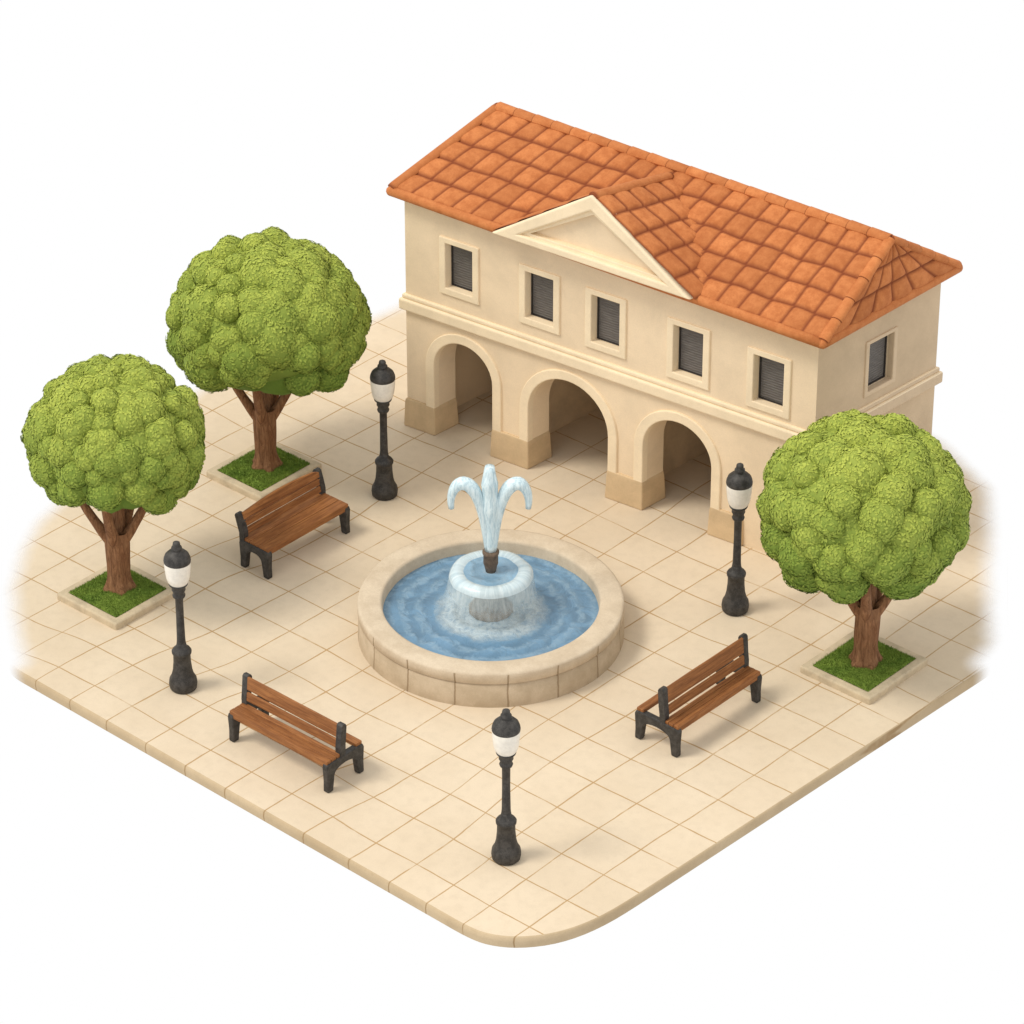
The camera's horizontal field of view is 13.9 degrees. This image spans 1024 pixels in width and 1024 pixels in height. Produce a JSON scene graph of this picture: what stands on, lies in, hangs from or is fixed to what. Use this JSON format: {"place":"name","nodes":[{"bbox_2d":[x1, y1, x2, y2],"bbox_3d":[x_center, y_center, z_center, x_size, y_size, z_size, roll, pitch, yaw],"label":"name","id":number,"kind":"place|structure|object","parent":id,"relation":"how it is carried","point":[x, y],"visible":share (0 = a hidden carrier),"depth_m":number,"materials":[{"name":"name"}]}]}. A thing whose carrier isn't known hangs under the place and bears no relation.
{"place":"outdoors","nodes":[
{"label":"outdoors","id":0,"kind":"place"},
{"bbox_2d":[14,308,989,947],"bbox_3d":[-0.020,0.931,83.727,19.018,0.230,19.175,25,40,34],"label":"pavement","id":1,"kind":"structure","parent":0,"point":[616,818],"depth_m":79.95,"materials":[{"name":"beige tile"}]},
{"bbox_2d":[57,564,172,629],"bbox_3d":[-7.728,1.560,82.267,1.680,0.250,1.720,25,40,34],"label":"tree bed","id":2,"kind":"object","parent":1,"relation":"on","point":[114,606],"visible":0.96,"depth_m":82.01,"materials":[{"name":"green plant"}]},
{"bbox_2d":[20,353,205,595],"bbox_3d":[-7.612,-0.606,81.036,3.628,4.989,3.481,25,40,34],"label":"broadleaf tree","id":3,"kind":"object","parent":2,"relation":"on","point":[116,439],"visible":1,"depth_m":79.49,"materials":[{"name":"green plant"}]},
{"bbox_2d":[163,541,197,693],"bbox_3d":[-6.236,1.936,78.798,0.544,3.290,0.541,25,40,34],"label":"street lamp","id":4,"kind":"object","parent":1,"relation":"on","point":[177,569],"visible":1,"depth_m":78.76,"materials":[{"name":"metal"}]},
{"bbox_2d":[206,442,321,501],"bbox_3d":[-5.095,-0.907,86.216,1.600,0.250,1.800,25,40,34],"label":"tree bed","id":5,"kind":"object","parent":1,"relation":"on","point":[237,467],"visible":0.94,"depth_m":85.98,"materials":[{"name":"green plant"}]},
{"bbox_2d":[165,226,371,472],"bbox_3d":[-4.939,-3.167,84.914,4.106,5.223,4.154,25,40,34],"label":"broadleaf tree","id":6,"kind":"object","parent":5,"relation":"on","point":[268,316],"visible":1,"depth_m":83.17,"materials":[{"name":"green plant"}]},
{"bbox_2d":[235,467,349,578],"bbox_3d":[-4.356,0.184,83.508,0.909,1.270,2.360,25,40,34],"label":"park bench","id":7,"kind":"object","parent":1,"relation":"on","point":[264,538],"visible":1,"depth_m":83.34,"materials":[{"name":"wood"}]},
{"bbox_2d":[228,672,363,792],"bbox_3d":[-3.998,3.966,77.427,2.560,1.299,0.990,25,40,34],"label":"park bench","id":8,"kind":"object","parent":1,"relation":"on","point":[252,711],"visible":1,"depth_m":77.11,"materials":[{"name":"wood"}]},
{"bbox_2d":[370,359,397,500],"bbox_3d":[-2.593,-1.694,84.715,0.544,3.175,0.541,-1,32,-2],"label":"street lamp","id":9,"kind":"object","parent":1,"relation":"on","point":[382,384],"visible":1,"depth_m":84.67,"materials":[{"name":"metal"}]},
{"bbox_2d":[357,464,623,707],"bbox_3d":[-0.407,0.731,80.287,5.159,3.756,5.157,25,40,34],"label":"fountain","id":10,"kind":"object","parent":1,"relation":"on","point":[490,613],"visible":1,"depth_m":80.36,"materials":[{"name":"stone"}]},
{"bbox_2d":[491,708,520,865],"bbox_3d":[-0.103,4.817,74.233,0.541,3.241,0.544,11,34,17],"label":"street lamp","id":11,"kind":"object","parent":1,"relation":"on","point":[506,847],"visible":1,"depth_m":74.19,"materials":[{"name":"metal"}]},
{"bbox_2d":[635,633,761,757],"bbox_3d":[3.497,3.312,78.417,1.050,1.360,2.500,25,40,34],"label":"park bench","id":12,"kind":"object","parent":1,"relation":"on","point":[723,664],"visible":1,"depth_m":78.05,"materials":[{"name":"wood"}]},
{"bbox_2d":[721,463,752,616],"bbox_3d":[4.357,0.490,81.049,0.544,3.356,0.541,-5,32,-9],"label":"street lamp","id":13,"kind":"object","parent":1,"relation":"on","point":[739,484],"visible":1,"depth_m":81.00,"materials":[{"name":"metal"}]},
{"bbox_2d":[800,630,926,704],"bbox_3d":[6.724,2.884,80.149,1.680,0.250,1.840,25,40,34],"label":"tree bed","id":14,"kind":"object","parent":1,"relation":"on","point":[834,660],"visible":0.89,"depth_m":79.89,"materials":[{"name":"green plant"}]},
{"bbox_2d":[756,409,971,669],"bbox_3d":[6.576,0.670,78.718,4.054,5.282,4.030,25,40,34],"label":"broadleaf tree","id":15,"kind":"object","parent":14,"relation":"on","point":[859,513],"visible":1,"depth_m":77.07,"materials":[{"name":"green plant"}]},
{"bbox_2d":[0,0,1023,1023],"label":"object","id":16,"kind":"structure","parent":0,"point":[137,136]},
{"bbox_2d":[386,102,962,553],"bbox_3d":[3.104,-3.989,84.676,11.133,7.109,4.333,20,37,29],"label":"arcade building","id":17,"kind":"structure","parent":0,"point":[664,314],"depth_m":83.18,"materials":[{"name":"paint"}]},
{"bbox_2d":[439,235,479,304],"bbox_3d":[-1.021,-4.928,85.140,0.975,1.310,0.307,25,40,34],"label":"window","id":18,"kind":"structure","parent":17,"relation":"in","point":[465,258],"depth_m":85.22,"materials":[{"name":"paint"}]},
{"bbox_2d":[519,263,560,334],"bbox_3d":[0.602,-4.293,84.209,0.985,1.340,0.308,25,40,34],"label":"window","id":19,"kind":"structure","parent":17,"relation":"in","point":[545,286],"depth_m":84.29,"materials":[{"name":"paint"}]},
{"bbox_2d":[585,287,626,359],"bbox_3d":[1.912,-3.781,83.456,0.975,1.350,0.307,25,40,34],"label":"window","id":20,"kind":"structure","parent":17,"relation":"in","point":[611,309],"depth_m":83.53,"materials":[{"name":"paint"}]},
{"bbox_2d":[666,317,710,389],"bbox_3d":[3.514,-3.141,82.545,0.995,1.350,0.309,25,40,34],"label":"window","id":21,"kind":"structure","parent":17,"relation":"in","point":[694,341],"depth_m":82.62,"materials":[{"name":"paint"}]},
{"bbox_2d":[745,346,792,419],"bbox_3d":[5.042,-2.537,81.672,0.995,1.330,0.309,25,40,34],"label":"window","id":22,"kind":"structure","parent":17,"relation":"in","point":[775,371],"depth_m":81.76,"materials":[{"name":"paint"}]},
{"bbox_2d":[863,326,897,397],"bbox_3d":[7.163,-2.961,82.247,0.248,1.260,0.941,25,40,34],"label":"window","id":23,"kind":"structure","parent":17,"relation":"in","point":[876,348],"depth_m":82.38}
]}

